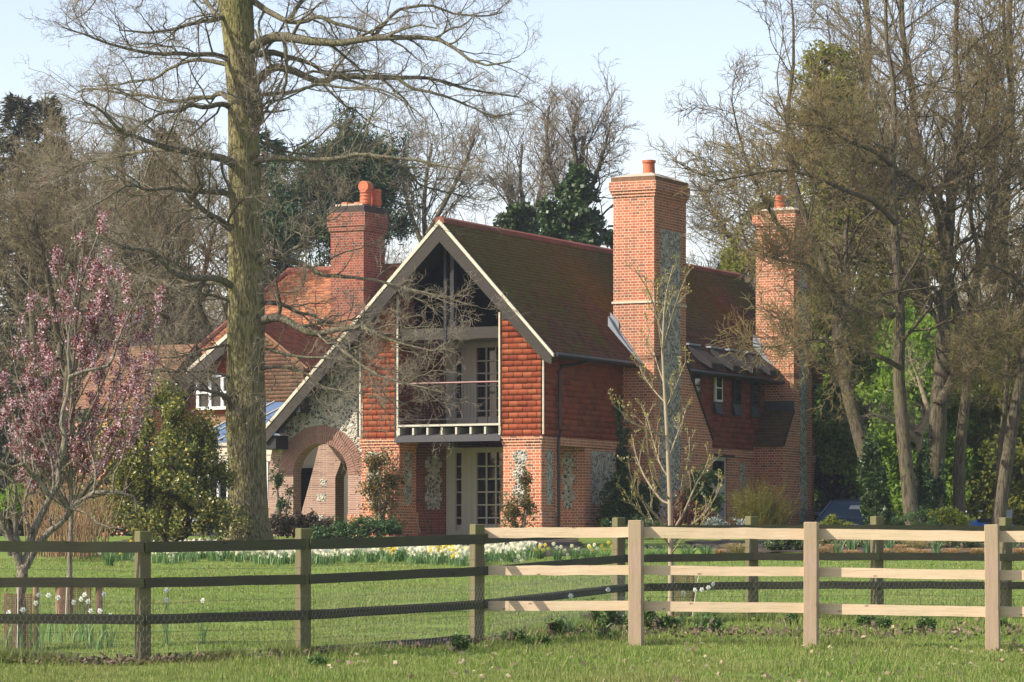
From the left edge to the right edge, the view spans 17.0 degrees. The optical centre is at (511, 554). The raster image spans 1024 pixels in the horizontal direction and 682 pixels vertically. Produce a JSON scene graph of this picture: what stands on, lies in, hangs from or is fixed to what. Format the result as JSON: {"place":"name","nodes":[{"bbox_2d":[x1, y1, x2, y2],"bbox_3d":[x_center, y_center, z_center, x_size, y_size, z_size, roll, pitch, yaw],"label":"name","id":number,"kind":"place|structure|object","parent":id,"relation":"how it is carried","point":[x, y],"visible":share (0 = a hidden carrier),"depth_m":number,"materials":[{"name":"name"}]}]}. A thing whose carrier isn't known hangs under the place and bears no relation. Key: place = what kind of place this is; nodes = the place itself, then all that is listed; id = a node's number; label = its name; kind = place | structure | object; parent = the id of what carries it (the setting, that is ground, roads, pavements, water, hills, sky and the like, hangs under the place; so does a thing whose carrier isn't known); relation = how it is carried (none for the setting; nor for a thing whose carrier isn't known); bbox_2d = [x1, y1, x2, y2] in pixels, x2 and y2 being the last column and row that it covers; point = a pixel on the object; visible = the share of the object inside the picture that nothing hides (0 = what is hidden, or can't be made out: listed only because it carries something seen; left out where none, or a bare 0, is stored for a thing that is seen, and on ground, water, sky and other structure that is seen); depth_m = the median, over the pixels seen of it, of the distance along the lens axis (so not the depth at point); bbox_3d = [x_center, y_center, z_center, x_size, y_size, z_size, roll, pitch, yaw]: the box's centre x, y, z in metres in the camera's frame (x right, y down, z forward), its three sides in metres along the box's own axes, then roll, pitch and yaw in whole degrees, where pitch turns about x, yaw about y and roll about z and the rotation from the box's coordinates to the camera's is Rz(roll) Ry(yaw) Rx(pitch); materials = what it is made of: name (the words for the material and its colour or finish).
{"place":"outdoors","nodes":[
{"label":"outdoors","id":0,"kind":"place"},
{"bbox_2d":[0,0,561,539],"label":"oak tree","id":1,"kind":"object","parent":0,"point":[242,160],"visible":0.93,"depth_m":77.20,"materials":[{"name":"brown plant"}]},
{"bbox_2d":[0,614,1023,681],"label":"paddock grass","id":2,"kind":"structure","parent":0,"point":[833,665],"depth_m":30.92,"materials":[{"name":"green plant"}]},
{"bbox_2d":[0,536,1023,681],"bbox_3d":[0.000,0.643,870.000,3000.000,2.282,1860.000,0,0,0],"label":"ground","id":3,"kind":"structure","parent":0,"point":[598,542],"depth_m":48.19,"materials":[{"name":"green plant"}]},
{"bbox_2d":[0,483,27,555],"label":"green weed bush","id":4,"kind":"object","parent":3,"relation":"on","point":[18,506],"visible":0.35,"depth_m":69.93,"materials":[{"name":"green plant"}]},
{"bbox_2d":[4,587,38,650],"bbox_3d":[-4.848,0.666,33.714,0.276,0.760,0.307,0,0,43],"label":"tree guard","id":5,"kind":"object","parent":3,"relation":"on","point":[35,608],"visible":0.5,"depth_m":33.62,"materials":[{"name":"brown wood"}]},
{"bbox_2d":[0,99,64,397],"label":"bare tree","id":6,"kind":"object","parent":3,"relation":"on","point":[25,187],"visible":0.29,"depth_m":126.42,"materials":[{"name":"brown plant"}]},
{"bbox_2d":[0,92,66,535],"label":"conifer tree","id":7,"kind":"object","parent":3,"relation":"on","point":[13,105],"visible":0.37,"depth_m":134.66,"materials":[{"name":"plant"}]},
{"bbox_2d":[0,94,87,517],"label":"conifer tree","id":8,"kind":"object","parent":3,"relation":"on","point":[37,105],"visible":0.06,"depth_m":139.78,"materials":[{"name":"plant"}]},
{"bbox_2d":[0,312,122,534],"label":"undergrowth","id":9,"kind":"object","parent":3,"relation":"on","point":[4,397],"visible":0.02,"depth_m":131.55,"materials":[{"name":"plant"}]},
{"bbox_2d":[0,126,137,528],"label":"bare tree","id":10,"kind":"object","parent":3,"relation":"on","point":[31,328],"visible":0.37,"depth_m":117.29,"materials":[{"name":"plant"}]},
{"bbox_2d":[9,439,136,558],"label":"cane thicket","id":11,"kind":"object","parent":3,"relation":"on","point":[82,520],"visible":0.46,"depth_m":66.53,"materials":[{"name":"brown plant"}]},
{"bbox_2d":[0,246,148,647],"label":"gnarled tree","id":12,"kind":"object","parent":3,"relation":"on","point":[24,562],"visible":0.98,"depth_m":33.90,"materials":[{"name":"brown plant"}]},
{"bbox_2d":[55,576,102,613],"bbox_3d":[-5.372,0.558,41.160,0.907,0.600,0.385,0,0,-19],"label":"tree guard","id":13,"kind":"object","parent":3,"relation":"on","point":[61,591],"visible":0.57,"depth_m":41.19,"materials":[{"name":"brown"}]},
{"bbox_2d":[0,206,168,613],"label":"blossom tree","id":14,"kind":"object","parent":3,"relation":"on","point":[131,388],"visible":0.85,"depth_m":41.39,"materials":[{"name":"pink plant"}]},
{"bbox_2d":[0,406,196,535],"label":"undergrowth","id":15,"kind":"object","parent":3,"relation":"on","point":[80,417],"visible":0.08,"depth_m":96.61,"materials":[{"name":"plant"}]},
{"bbox_2d":[0,145,207,532],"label":"bare tree","id":16,"kind":"object","parent":3,"relation":"on","point":[41,253],"visible":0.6,"depth_m":107.80,"materials":[{"name":"brown plant"}]},
{"bbox_2d":[1,80,224,389],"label":"bare tree","id":17,"kind":"object","parent":3,"relation":"on","point":[56,137],"visible":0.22,"depth_m":120.81,"materials":[{"name":"brown plant"}]},
{"bbox_2d":[33,55,227,344],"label":"bare tree","id":18,"kind":"object","parent":3,"relation":"on","point":[121,162],"visible":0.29,"depth_m":118.15,"materials":[{"name":"brown plant"}]},
{"bbox_2d":[23,130,269,370],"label":"bare tree","id":19,"kind":"object","parent":3,"relation":"on","point":[143,326],"visible":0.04,"depth_m":135.26,"materials":[{"name":"brown plant"}]},
{"bbox_2d":[45,374,265,541],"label":"variegated holly","id":20,"kind":"object","parent":3,"relation":"on","point":[160,478],"visible":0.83,"depth_m":75.68,"materials":[{"name":"green plant"}]},
{"bbox_2d":[90,134,228,350],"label":"bare tree","id":21,"kind":"object","parent":3,"relation":"on","point":[208,250],"visible":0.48,"depth_m":106.00,"materials":[{"name":"brown plant"}]},
{"bbox_2d":[132,124,212,344],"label":"conifer tree","id":22,"kind":"object","parent":3,"relation":"on","point":[198,324],"visible":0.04,"depth_m":139.66,"materials":[{"name":"green plant"}]},
{"bbox_2d":[0,247,408,468],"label":"distant wood","id":23,"kind":"object","parent":3,"relation":"on","point":[211,316],"depth_m":146.70,"materials":[{"name":"plant"}]},
{"bbox_2d":[117,149,297,343],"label":"bare tree","id":24,"kind":"object","parent":3,"relation":"on","point":[224,305],"visible":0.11,"depth_m":127.64,"materials":[{"name":"brown plant"}]},
{"bbox_2d":[218,126,303,325],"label":"conifer tree","id":25,"kind":"object","parent":3,"relation":"on","point":[276,142],"visible":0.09,"depth_m":139.68,"materials":[{"name":"green plant"}]},
{"bbox_2d":[267,452,297,534],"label":"climbing rose","id":26,"kind":"object","parent":3,"relation":"on","point":[278,479],"visible":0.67,"depth_m":91.67,"materials":[{"name":"green plant"}]},
{"bbox_2d":[269,508,334,537],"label":"dark bush","id":27,"kind":"object","parent":3,"relation":"on","point":[285,525],"visible":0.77,"depth_m":87.88,"materials":[{"name":"brown plant"}]},
{"bbox_2d":[77,537,542,565],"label":"daffodil","id":28,"kind":"object","parent":3,"relation":"on","point":[316,559],"depth_m":65.01,"materials":[{"name":"white plant"}]},
{"bbox_2d":[126,539,465,557],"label":"yellow daffodil flowers","id":29,"kind":"object","parent":28,"relation":"attached to","point":[395,548],"visible":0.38,"depth_m":65.16,"materials":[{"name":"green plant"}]},
{"bbox_2d":[42,538,584,555],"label":"flower bed","id":30,"kind":"object","parent":3,"relation":"on","point":[564,543],"visible":0.03,"depth_m":80.30,"materials":[{"name":"plant"}]},
{"bbox_2d":[261,100,429,267],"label":"pine tree","id":31,"kind":"object","parent":3,"relation":"on","point":[366,171],"visible":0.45,"depth_m":123.50,"materials":[{"name":"green plant"}]},
{"bbox_2d":[309,515,403,538],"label":"hedge","id":32,"kind":"object","parent":3,"relation":"on","point":[364,530],"visible":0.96,"depth_m":85.85,"materials":[{"name":"green plant"}]},
{"bbox_2d":[355,442,410,535],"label":"climbing rose","id":33,"kind":"object","parent":3,"relation":"on","point":[374,488],"visible":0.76,"depth_m":90.53,"materials":[{"name":"green plant"}]},
{"bbox_2d":[360,69,530,241],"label":"bare tree","id":34,"kind":"object","parent":3,"relation":"on","point":[425,228],"visible":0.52,"depth_m":130.44,"materials":[{"name":"brown plant"}]},
{"bbox_2d":[66,160,827,536],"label":"country house","id":35,"kind":"structure","parent":3,"relation":"on","point":[544,376],"depth_m":93.24,"materials":[{"name":"red brick"}]},
{"bbox_2d":[301,464,313,511],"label":"side window","id":36,"kind":"structure","parent":35,"relation":"in","point":[306,472],"depth_m":100.10,"materials":[{"name":"glass"}]},
{"bbox_2d":[446,342,497,423],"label":"french door","id":37,"kind":"structure","parent":35,"relation":"in","point":[481,359],"depth_m":92.71,"materials":[{"name":"beige paint"}]},
{"bbox_2d":[446,447,502,534],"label":"french door","id":38,"kind":"structure","parent":35,"relation":"in","point":[474,476],"depth_m":92.83,"materials":[{"name":"beige paint"}]},
{"bbox_2d":[712,456,725,521],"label":"side door","id":39,"kind":"structure","parent":35,"relation":"in","point":[719,462],"depth_m":99.81,"materials":[{"name":"beige paint"}]},
{"bbox_2d":[714,377,723,414],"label":"narrow window","id":40,"kind":"structure","parent":35,"relation":"in","point":[718,382],"depth_m":99.27,"materials":[{"name":"white paint"}]},
{"bbox_2d":[732,379,742,415],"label":"narrow window","id":41,"kind":"structure","parent":35,"relation":"in","point":[736,384],"depth_m":100.52,"materials":[{"name":"grey glass"}]},
{"bbox_2d":[751,381,760,417],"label":"narrow window","id":42,"kind":"structure","parent":35,"relation":"in","point":[755,386],"depth_m":101.80,"materials":[{"name":"grey glass"}]},
{"bbox_2d":[445,632,470,651],"bbox_3d":[-0.523,0.889,33.401,0.260,0.279,0.298,0,0,0],"label":"weed clump","id":43,"kind":"object","parent":3,"relation":"on","point":[458,642],"visible":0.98,"depth_m":33.34,"materials":[{"name":"green plant"}]},
{"bbox_2d":[0,516,1023,662],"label":"weathered fence","id":44,"kind":"object","parent":3,"relation":"on","point":[143,546],"visible":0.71,"depth_m":33.37,"materials":[{"name":"brown wood"}]},
{"bbox_2d":[0,603,1023,666],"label":"weeds","id":45,"kind":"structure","parent":3,"relation":"on","point":[756,616],"depth_m":32.54,"materials":[{"name":"green plant"}]},
{"bbox_2d":[0,621,1023,666],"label":"dead growth","id":46,"kind":"object","parent":3,"relation":"on","point":[92,659],"visible":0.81,"depth_m":35.60,"materials":[{"name":"brown plant"}]},
{"bbox_2d":[496,628,528,641],"bbox_3d":[-0.007,0.863,35.123,0.381,0.238,0.272,0,0,0],"label":"weed clump","id":47,"kind":"object","parent":3,"relation":"on","point":[512,635],"visible":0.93,"depth_m":35.06,"materials":[{"name":"green plant"}]},
{"bbox_2d":[442,68,591,224],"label":"bare tree","id":48,"kind":"object","parent":3,"relation":"on","point":[522,196],"visible":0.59,"depth_m":135.47,"materials":[{"name":"brown plant"}]},
{"bbox_2d":[495,464,539,527],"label":"climbing rose","id":49,"kind":"object","parent":3,"relation":"on","point":[512,513],"visible":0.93,"depth_m":88.36,"materials":[{"name":"green plant"}]},
{"bbox_2d":[492,200,612,248],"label":"ivy bush","id":50,"kind":"object","parent":3,"relation":"on","point":[524,220],"visible":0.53,"depth_m":125.53,"materials":[{"name":"green plant"}]},
{"bbox_2d":[543,613,567,635],"bbox_3d":[0.463,0.774,36.107,0.264,0.320,0.188,0,0,0],"label":"weed clump","id":51,"kind":"object","parent":3,"relation":"on","point":[558,625],"visible":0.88,"depth_m":36.08,"materials":[{"name":"green plant"}]},
{"bbox_2d":[527,146,612,245],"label":"ivy mass","id":52,"kind":"object","parent":3,"relation":"on","point":[569,216],"visible":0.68,"depth_m":123.60,"materials":[{"name":"green plant"}]},
{"bbox_2d":[511,46,645,247],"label":"bare tree","id":53,"kind":"object","parent":3,"relation":"on","point":[576,119],"visible":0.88,"depth_m":124.84,"materials":[{"name":"brown plant"}]},
{"bbox_2d":[595,610,627,628],"bbox_3d":[1.101,0.708,37.272,0.384,0.409,0.282,0,0,-23],"label":"weed clump","id":54,"kind":"object","parent":3,"relation":"on","point":[610,617],"visible":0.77,"depth_m":37.24,"materials":[{"name":"green plant"}]},
{"bbox_2d":[592,383,662,526],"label":"ivy growth","id":55,"kind":"object","parent":3,"relation":"on","point":[614,505],"visible":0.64,"depth_m":91.38,"materials":[{"name":"green plant"}]},
{"bbox_2d":[598,514,666,539],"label":"pale shrub","id":56,"kind":"object","parent":3,"relation":"on","point":[605,522],"visible":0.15,"depth_m":85.85,"materials":[{"name":"green plant"}]},
{"bbox_2d":[644,597,661,629],"bbox_3d":[1.531,0.701,38.015,0.287,0.450,0.244,0,0,0],"label":"weed clump","id":57,"kind":"object","parent":3,"relation":"on","point":[651,619],"visible":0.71,"depth_m":37.97,"materials":[{"name":"green plant"}]},
{"bbox_2d":[306,618,1023,681],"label":"fallen leaves","id":58,"kind":"object","parent":3,"relation":"on","point":[718,673],"visible":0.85,"depth_m":30.83,"materials":[{"name":"brown plant"}]},
{"bbox_2d":[608,249,725,616],"bbox_3d":[1.854,-1.417,41.004,1.351,4.389,1.685,0,0,9],"label":"young tree","id":59,"kind":"object","parent":3,"relation":"on","point":[670,543],"visible":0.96,"depth_m":40.98,"materials":[{"name":"brown plant"}]},
{"bbox_2d":[659,612,683,629],"bbox_3d":[1.759,0.779,38.035,0.248,0.286,0.300,0,0,44],"label":"weed clump","id":60,"kind":"object","parent":3,"relation":"on","point":[667,622],"visible":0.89,"depth_m":37.98,"materials":[{"name":"green plant"}]},
{"bbox_2d":[674,575,698,616],"bbox_3d":[2.059,0.485,41.087,0.360,0.527,0.331,0,0,0],"label":"tree guard","id":61,"kind":"object","parent":3,"relation":"on","point":[680,594],"visible":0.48,"depth_m":40.98,"materials":[{"name":"brown wood"}]},
{"bbox_2d":[661,486,719,525],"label":"red shrub","id":62,"kind":"object","parent":3,"relation":"on","point":[676,517],"visible":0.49,"depth_m":86.87,"materials":[{"name":"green plant"}]},
{"bbox_2d":[675,463,726,521],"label":"evergreen shrub","id":63,"kind":"object","parent":3,"relation":"on","point":[706,491],"visible":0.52,"depth_m":89.88,"materials":[{"name":"green plant"}]},
{"bbox_2d":[688,613,724,630],"bbox_3d":[2.158,0.788,38.006,0.417,0.278,0.318,0,0,0],"label":"weed clump","id":64,"kind":"object","parent":3,"relation":"on","point":[709,622],"visible":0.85,"depth_m":37.99,"materials":[{"name":"green plant"}]},
{"bbox_2d":[686,216,755,288],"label":"bare tree","id":65,"kind":"object","parent":3,"relation":"on","point":[710,261],"visible":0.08,"depth_m":126.60,"materials":[{"name":"brown plant"}]},
{"bbox_2d":[700,515,744,539],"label":"grey shrub","id":66,"kind":"object","parent":3,"relation":"on","point":[714,520],"visible":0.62,"depth_m":84.91,"materials":[{"name":"grey plant"}]},
{"bbox_2d":[712,187,774,287],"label":"leafing tree","id":67,"kind":"object","parent":3,"relation":"on","point":[732,263],"visible":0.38,"depth_m":117.91,"materials":[{"name":"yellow plant"}]},
{"bbox_2d":[689,199,811,292],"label":"bare tree","id":68,"kind":"object","parent":3,"relation":"on","point":[725,245],"visible":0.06,"depth_m":135.74,"materials":[{"name":"brown plant"}]},
{"bbox_2d":[485,520,1023,651],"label":"pale fence","id":69,"kind":"object","parent":3,"relation":"on","point":[811,571],"visible":0.89,"depth_m":34.22,"materials":[{"name":"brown wood"}]},
{"bbox_2d":[679,121,839,284],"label":"bare tree","id":70,"kind":"object","parent":3,"relation":"on","point":[697,208],"visible":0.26,"depth_m":119.33,"materials":[{"name":"brown plant"}]},
{"bbox_2d":[715,470,807,524],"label":"wispy shrub","id":71,"kind":"object","parent":3,"relation":"on","point":[763,510],"visible":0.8,"depth_m":85.81,"materials":[{"name":"green plant"}]},
{"bbox_2d":[675,76,877,412],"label":"bare tree","id":72,"kind":"object","parent":3,"relation":"on","point":[766,102],"visible":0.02,"depth_m":140.66,"materials":[{"name":"brown plant"}]},
{"bbox_2d":[664,0,991,492],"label":"bare tree","id":73,"kind":"object","parent":3,"relation":"on","point":[855,421],"visible":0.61,"depth_m":94.05,"materials":[{"name":"brown plant"}]},
{"bbox_2d":[643,0,1023,524],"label":"bare tree","id":74,"kind":"object","parent":3,"relation":"on","point":[907,476],"visible":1,"depth_m":89.36,"materials":[{"name":"plant"}]},
{"bbox_2d":[716,0,950,394],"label":"bare tree","id":75,"kind":"object","parent":3,"relation":"on","point":[836,28],"visible":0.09,"depth_m":113.11,"materials":[{"name":"brown plant"}]},
{"bbox_2d":[813,435,861,521],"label":"yew shrub","id":76,"kind":"object","parent":3,"relation":"on","point":[834,490],"visible":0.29,"depth_m":106.55,"materials":[{"name":"green plant"}]},
{"bbox_2d":[683,540,1023,552],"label":"flower bed","id":77,"kind":"object","parent":3,"relation":"on","point":[713,543],"visible":0.19,"depth_m":77.69,"materials":[{"name":"green plant"}]},
{"bbox_2d":[762,539,803,550],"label":"box hedge","id":78,"kind":"object","parent":77,"relation":"on","point":[780,544],"visible":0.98,"depth_m":73.92,"materials":[{"name":"green plant"}]},
{"bbox_2d":[819,513,853,524],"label":"euphorbia","id":79,"kind":"object","parent":77,"relation":"on","point":[831,520],"visible":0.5,"depth_m":79.89,"materials":[{"name":"green plant"}]},
{"bbox_2d":[890,504,943,524],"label":"feathery shrub","id":80,"kind":"object","parent":77,"relation":"on","point":[912,516],"visible":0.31,"depth_m":81.96,"materials":[{"name":"green plant"}]},
{"bbox_2d":[819,539,1023,546],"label":"bed shrub","id":81,"kind":"object","parent":77,"relation":"on","point":[899,542],"visible":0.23,"depth_m":76.69,"materials":[{"name":"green plant"}]},
{"bbox_2d":[927,503,975,524],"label":"euphorbia","id":82,"kind":"object","parent":77,"relation":"on","point":[948,516],"visible":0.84,"depth_m":80.86,"materials":[{"name":"green plant"}]},
{"bbox_2d":[686,0,1021,353],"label":"bare tree","id":83,"kind":"object","parent":3,"relation":"on","point":[866,36],"visible":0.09,"depth_m":118.68,"materials":[{"name":"brown plant"}]},
{"bbox_2d":[815,498,897,524],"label":"parked car","id":84,"kind":"object","parent":3,"relation":"on","point":[846,509],"visible":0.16,"depth_m":102.10,"materials":[{"name":"blue paint"}]},
{"bbox_2d":[812,296,922,497],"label":"leafing tree","id":85,"kind":"object","parent":3,"relation":"on","point":[836,451],"visible":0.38,"depth_m":103.91,"materials":[{"name":"green plant"}]},
{"bbox_2d":[719,265,1022,524],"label":"undergrowth","id":86,"kind":"object","parent":3,"relation":"on","point":[818,401],"visible":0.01,"depth_m":125.18,"materials":[{"name":"green plant"}]},
{"bbox_2d":[780,39,966,497],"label":"leafing tree","id":87,"kind":"object","parent":3,"relation":"on","point":[831,50],"visible":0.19,"depth_m":106.60,"materials":[{"name":"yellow plant"}]},
{"bbox_2d":[855,424,893,524],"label":"ivy growth","id":88,"kind":"object","parent":3,"relation":"on","point":[871,480],"visible":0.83,"depth_m":93.02,"materials":[{"name":"green plant"}]},
{"bbox_2d":[818,337,933,520],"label":"bare tree","id":89,"kind":"object","parent":3,"relation":"on","point":[918,431],"visible":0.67,"depth_m":97.23,"materials":[{"name":"brown plant"}]},
{"bbox_2d":[732,0,1023,370],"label":"bare tree","id":90,"kind":"object","parent":3,"relation":"on","point":[881,114],"visible":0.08,"depth_m":121.36,"materials":[{"name":"brown plant"}]},
{"bbox_2d":[754,197,1023,457],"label":"distant wood","id":91,"kind":"object","parent":3,"relation":"on","point":[986,267],"depth_m":142.04,"materials":[{"name":"plant"}]},
{"bbox_2d":[809,0,1023,522],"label":"bare tree","id":92,"kind":"object","parent":3,"relation":"on","point":[937,427],"visible":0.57,"depth_m":96.22,"materials":[{"name":"brown plant"}]},
{"bbox_2d":[854,305,995,524],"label":"leafing tree","id":93,"kind":"object","parent":3,"relation":"on","point":[887,445],"visible":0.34,"depth_m":100.55,"materials":[{"name":"green plant"}]},
{"bbox_2d":[914,616,936,629],"bbox_3d":[4.530,0.777,37.522,0.248,0.288,0.298,0,0,39],"label":"weed clump","id":94,"kind":"object","parent":3,"relation":"on","point":[924,622],"visible":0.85,"depth_m":37.49,"materials":[{"name":"green plant"}]},
{"bbox_2d":[915,439,945,524],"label":"ivy growth","id":95,"kind":"object","parent":3,"relation":"on","point":[930,489],"visible":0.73,"depth_m":94.78,"materials":[{"name":"green plant"}]},
{"bbox_2d":[863,0,1023,522],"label":"bare tree","id":96,"kind":"object","parent":3,"relation":"on","point":[959,502],"visible":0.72,"depth_m":97.26,"materials":[{"name":"brown plant"}]},
{"bbox_2d":[889,0,1023,468],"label":"bare tree","id":97,"kind":"object","parent":3,"relation":"on","point":[1001,190],"visible":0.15,"depth_m":124.14,"materials":[{"name":"brown plant"}]},
{"bbox_2d":[924,1,1023,305],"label":"bare tree","id":98,"kind":"object","parent":3,"relation":"on","point":[1020,124],"visible":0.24,"depth_m":116.82,"materials":[{"name":"brown plant"}]},
{"bbox_2d":[926,0,1023,524],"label":"bare tree","id":99,"kind":"object","parent":3,"relation":"on","point":[976,344],"visible":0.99,"depth_m":92.91,"materials":[{"name":"brown plant"}]},
{"bbox_2d":[946,326,1023,525],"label":"leafing tree","id":100,"kind":"object","parent":3,"relation":"on","point":[983,499],"visible":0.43,"depth_m":100.22,"materials":[{"name":"green plant"}]},
{"bbox_2d":[0,0,1023,332],"label":"sky","id":101,"kind":"structure","parent":0,"point":[658,45],"materials":[{"name":"blue"}]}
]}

